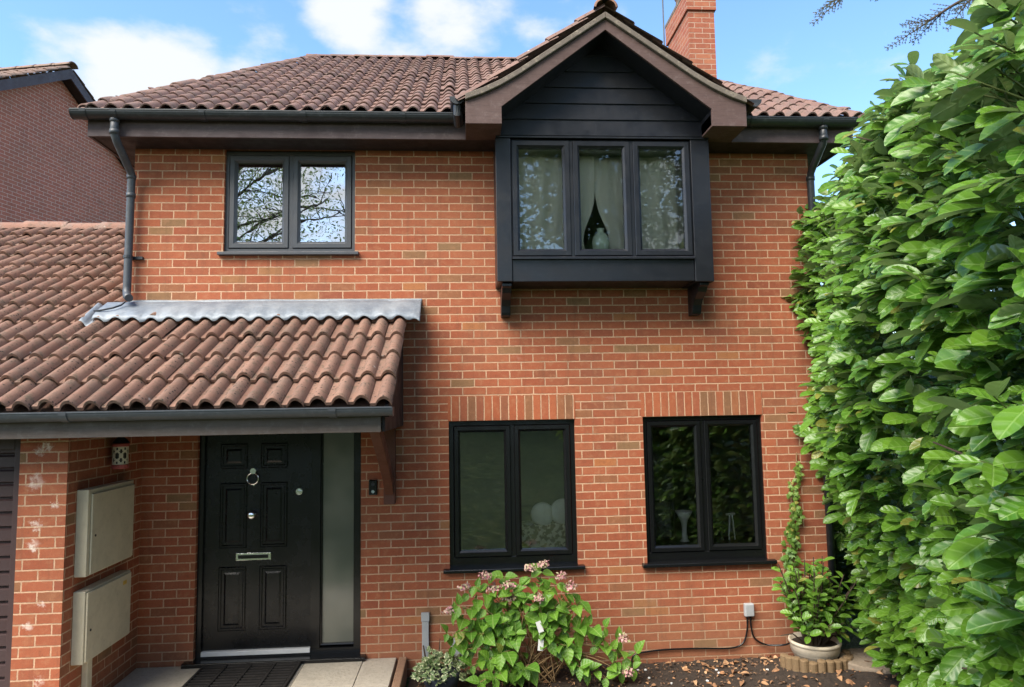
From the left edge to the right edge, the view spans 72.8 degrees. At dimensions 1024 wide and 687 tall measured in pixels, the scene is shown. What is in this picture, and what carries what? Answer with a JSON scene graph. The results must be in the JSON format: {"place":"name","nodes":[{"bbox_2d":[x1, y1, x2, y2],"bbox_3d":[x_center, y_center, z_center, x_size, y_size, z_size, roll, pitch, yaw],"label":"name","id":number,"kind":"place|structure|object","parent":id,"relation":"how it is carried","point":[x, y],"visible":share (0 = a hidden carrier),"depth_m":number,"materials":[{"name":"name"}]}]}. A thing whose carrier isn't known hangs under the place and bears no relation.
{"place":"outdoors","nodes":[
{"label":"outdoors","id":0,"kind":"place"},
{"bbox_2d":[0,61,134,222],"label":"neighbouring house","id":1,"kind":"structure","parent":0,"point":[57,163],"depth_m":14.80,"materials":[{"name":"red brick"}]},
{"bbox_2d":[114,658,395,686],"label":"pavement","id":2,"kind":"structure","parent":0,"point":[377,672],"depth_m":5.76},
{"bbox_2d":[182,661,301,686],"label":"doormat","id":3,"kind":"object","parent":2,"relation":"on","point":[277,674],"visible":1,"depth_m":5.72,"materials":[{"name":"black rubber"}]},
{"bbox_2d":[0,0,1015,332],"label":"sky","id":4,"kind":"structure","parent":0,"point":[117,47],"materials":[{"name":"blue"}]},
{"bbox_2d":[522,520,564,547],"bbox_3d":[0.669,2.311,7.075,1.320,1.100,0.840,-1,-5,-4],"label":"sofa","id":5,"kind":"object","parent":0,"point":[551,534],"depth_m":6.67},
{"bbox_2d":[531,502,552,524],"bbox_3d":[0.294,1.655,6.736,0.229,0.230,0.126,-1,-5,-4],"label":"cushion","id":6,"kind":"object","parent":5,"relation":"on","point":[541,513],"visible":1,"depth_m":6.69,"materials":[{"name":"white fabric"}]},
{"bbox_2d":[551,498,564,523],"bbox_3d":[0.494,1.633,6.752,0.249,0.250,0.137,-1,-5,-4],"label":"cushion","id":7,"kind":"object","parent":5,"relation":"on","point":[558,510],"visible":0.64,"depth_m":6.70,"materials":[{"name":"white fabric"}]},
{"bbox_2d":[408,657,900,686],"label":"soil","id":8,"kind":"structure","parent":0,"point":[832,679],"depth_m":5.86,"materials":[{"name":"brown soil"}]},
{"bbox_2d":[410,646,470,686],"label":"ivy planter","id":9,"kind":"object","parent":8,"relation":"on","point":[435,673],"visible":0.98,"depth_m":5.69,"materials":[{"name":"plant"}]},
{"bbox_2d":[441,560,644,686],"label":"hydrangea","id":10,"kind":"object","parent":8,"relation":"on","point":[500,631],"visible":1,"depth_m":5.77,"materials":[{"name":"green plant"}]},
{"bbox_2d":[637,669,768,683],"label":"pebbles","id":11,"kind":"object","parent":8,"relation":"on","point":[706,680],"visible":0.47,"depth_m":5.96,"materials":[{"name":"white stone"}]},
{"bbox_2d":[771,556,862,661],"bbox_3d":[2.624,2.312,6.045,0.781,0.892,0.611,-1,-5,-4],"label":"potted shrub","id":12,"kind":"object","parent":8,"relation":"on","point":[814,617],"visible":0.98,"depth_m":5.95,"materials":[{"name":"green plant"}]},
{"bbox_2d":[780,649,853,672],"bbox_3d":[2.627,2.767,5.883,0.642,0.253,0.302,-1,-5,-4],"label":"log edging","id":13,"kind":"object","parent":8,"relation":"on","point":[795,663],"visible":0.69,"depth_m":5.79,"materials":[{"name":"beige wood"}]},
{"bbox_2d":[839,647,898,674],"bbox_3d":[3.174,2.713,5.874,0.806,0.105,0.554,-1,-5,-4],"label":"stepping stone","id":14,"kind":"object","parent":8,"relation":"on","point":[858,662],"visible":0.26,"depth_m":5.79,"materials":[{"name":"beige stone"}]},
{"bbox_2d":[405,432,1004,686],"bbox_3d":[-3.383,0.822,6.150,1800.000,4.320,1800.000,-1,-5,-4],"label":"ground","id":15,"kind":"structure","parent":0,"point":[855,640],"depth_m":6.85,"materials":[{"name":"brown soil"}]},
{"bbox_2d":[392,657,406,686],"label":"edging strip","id":16,"kind":"object","parent":15,"relation":"on","point":[400,678],"visible":1,"depth_m":5.80,"materials":[{"name":"wood"}]},
{"bbox_2d":[0,0,863,686],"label":"house","id":17,"kind":"structure","parent":15,"relation":"on","point":[278,320],"depth_m":6.32,"materials":[{"name":"brick"}]},
{"bbox_2d":[0,439,20,686],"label":"garage door","id":18,"kind":"structure","parent":17,"relation":"in","point":[9,448],"depth_m":5.00,"materials":[{"name":"black metal"}]},
{"bbox_2d":[71,570,130,686],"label":"meter box","id":19,"kind":"object","parent":17,"relation":"attached to","point":[101,617],"visible":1,"depth_m":5.20,"materials":[{"name":"beige plastic"}]},
{"bbox_2d":[84,572,130,662],"bbox_3d":[-3.107,2.089,5.360,0.014,0.490,0.663,-1,-5,-4],"label":"door","id":20,"kind":"structure","parent":19,"relation":"in","point":[107,605],"depth_m":5.32,"materials":[{"name":"beige plastic"}]},
{"bbox_2d":[74,480,134,577],"bbox_3d":[-3.160,1.419,5.423,0.104,0.627,0.700,-1,-5,-4],"label":"meter box","id":21,"kind":"object","parent":17,"relation":"attached to","point":[104,526],"visible":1,"depth_m":5.28,"materials":[{"name":"beige plastic"}]},
{"bbox_2d":[89,484,134,573],"bbox_3d":[-3.119,1.431,5.435,0.014,0.580,0.650,-1,-5,-4],"label":"door","id":22,"kind":"structure","parent":21,"relation":"in","point":[112,511],"depth_m":5.39,"materials":[{"name":"beige plastic"}]},
{"bbox_2d":[111,437,129,468],"bbox_3d":[-3.137,0.856,5.564,0.143,0.286,0.130,-5,-6,35],"label":"wall lantern","id":23,"kind":"object","parent":17,"relation":"attached to","point":[120,451],"depth_m":5.51,"materials":[{"name":"beige metal"}]},
{"bbox_2d":[181,432,365,668],"bbox_3d":[-2.080,1.757,6.180,1.555,2.070,0.200,-1,-5,-4],"label":"front door","id":24,"kind":"structure","parent":17,"relation":"in","point":[279,546],"depth_m":6.21,"materials":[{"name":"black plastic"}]},
{"bbox_2d":[217,151,358,255],"bbox_3d":[-2.057,-1.300,6.456,1.265,0.993,0.155,-1,-5,-4],"label":"window","id":25,"kind":"structure","parent":17,"relation":"in","point":[278,203],"depth_m":6.48,"materials":[{"name":"plastic"}]},
{"bbox_2d":[369,480,376,494],"bbox_3d":[-1.247,1.293,6.236,0.076,0.135,0.028,-1,-5,-4],"label":"doorbell","id":26,"kind":"object","parent":17,"relation":"attached to","point":[372,487],"visible":1,"depth_m":6.23,"materials":[{"name":"black plastic"}]},
{"bbox_2d":[421,612,429,665],"bbox_3d":[-0.765,2.651,6.142,0.072,0.528,0.040,-1,-5,-4],"label":"conduit box","id":27,"kind":"object","parent":17,"relation":"attached to","point":[425,617],"visible":0.77,"depth_m":6.14,"materials":[{"name":"grey plastic"}]},
{"bbox_2d":[451,638,461,662],"bbox_3d":[-0.485,2.718,6.141,0.110,0.205,0.066,-1,-5,-4],"label":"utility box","id":28,"kind":"object","parent":17,"relation":"attached to","point":[456,653],"visible":0.01,"depth_m":6.11,"materials":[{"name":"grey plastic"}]},
{"bbox_2d":[443,419,584,573],"bbox_3d":[0.010,1.379,6.352,1.275,1.344,0.155,-1,-5,-4],"label":"window","id":29,"kind":"structure","parent":17,"relation":"in","point":[512,558],"depth_m":6.35,"materials":[{"name":"black plastic"}]},
{"bbox_2d":[519,155,594,248],"bbox_3d":[0.398,-1.255,6.458,0.771,0.996,0.061,-1,-5,-4],"label":"curtain","id":30,"kind":"object","parent":17,"relation":"hanging from","point":[541,201],"visible":0.62,"depth_m":6.46,"materials":[{"name":"white fabric"}]},
{"bbox_2d":[592,228,609,248],"bbox_3d":[0.810,-0.909,6.340,0.180,0.280,0.180,-1,-5,-4],"label":"ornament","id":31,"kind":"object","parent":17,"relation":"on","point":[600,240],"visible":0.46,"depth_m":6.28,"materials":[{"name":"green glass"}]},
{"bbox_2d":[493,138,713,288],"bbox_3d":[0.818,-1.180,6.399,1.945,1.306,0.421,-1,-5,-4],"label":"bay window","id":32,"kind":"structure","parent":17,"relation":"in","point":[570,267],"depth_m":6.22,"materials":[{"name":"paint"}]},
{"bbox_2d":[594,157,677,248],"bbox_3d":[1.167,-1.262,6.530,0.776,0.996,0.061,-1,-5,-4],"label":"curtain","id":33,"kind":"object","parent":17,"relation":"hanging from","point":[658,202],"visible":0.62,"depth_m":6.54,"materials":[{"name":"white fabric"}]},
{"bbox_2d":[656,535,753,544],"bbox_3d":[1.844,2.016,6.859,1.200,0.150,0.320,-1,-5,-4],"label":"window board","id":34,"kind":"object","parent":17,"relation":"attached to","point":[724,539],"visible":0.11,"depth_m":6.84,"materials":[{"name":"brown wood"}]},
{"bbox_2d":[655,499,673,538],"bbox_3d":[1.460,1.736,6.860,0.260,0.380,0.025,-1,-5,-4],"label":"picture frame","id":35,"kind":"object","parent":34,"relation":"on","point":[664,518],"visible":0.62,"depth_m":6.87,"materials":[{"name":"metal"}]},
{"bbox_2d":[675,510,691,541],"bbox_3d":[1.693,1.794,6.828,0.170,0.290,0.170,-1,-5,-4],"label":"vase","id":36,"kind":"object","parent":34,"relation":"on","point":[683,515],"visible":1,"depth_m":6.80,"materials":[{"name":"white ceramic"}]},
{"bbox_2d":[687,509,724,538],"bbox_3d":[1.898,1.765,6.866,0.386,0.348,0.324,1,-5,-18],"label":"potted houseplant","id":37,"kind":"object","parent":34,"relation":"on","point":[715,522],"visible":0.23,"depth_m":6.84,"materials":[{"name":"plant"}]},
{"bbox_2d":[642,415,776,567],"bbox_3d":[1.798,1.359,6.474,1.250,1.359,0.155,-1,-5,-4],"label":"window","id":38,"kind":"structure","parent":17,"relation":"in","point":[706,552],"depth_m":6.47,"materials":[{"name":"black plastic"}]},
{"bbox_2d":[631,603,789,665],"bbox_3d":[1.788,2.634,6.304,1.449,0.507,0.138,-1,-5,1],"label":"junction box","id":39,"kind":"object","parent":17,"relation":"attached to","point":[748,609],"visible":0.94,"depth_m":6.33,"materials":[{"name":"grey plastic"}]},
{"bbox_2d":[779,453,805,591],"bbox_3d":[2.603,1.651,6.436,0.273,1.262,0.085,-1,-5,-4],"label":"climbing ivy","id":40,"kind":"object","parent":17,"relation":"attached to","point":[791,529],"visible":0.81,"depth_m":6.43,"materials":[{"name":"green plant"}]},
{"bbox_2d":[414,652,896,686],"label":"leaf litter","id":41,"kind":"object","parent":15,"relation":"on","point":[775,669],"visible":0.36,"depth_m":5.92,"materials":[{"name":"brown plant"}]},
{"bbox_2d":[810,0,973,49],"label":"cypress tree","id":42,"kind":"object","parent":15,"relation":"on","point":[938,15],"visible":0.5,"depth_m":4.83,"materials":[{"name":"green plant"}]},
{"bbox_2d":[785,0,1023,686],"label":"laurel hedge","id":43,"kind":"object","parent":15,"relation":"on","point":[914,240],"visible":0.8,"depth_m":3.10,"materials":[{"name":"green plant"}]},
{"bbox_2d":[726,513,735,539],"bbox_3d":[2.174,1.810,6.881,0.093,0.255,0.060,-1,-5,-4],"label":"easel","id":44,"kind":"object","parent":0,"point":[731,514],"visible":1,"depth_m":6.87,"materials":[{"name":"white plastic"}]}
]}

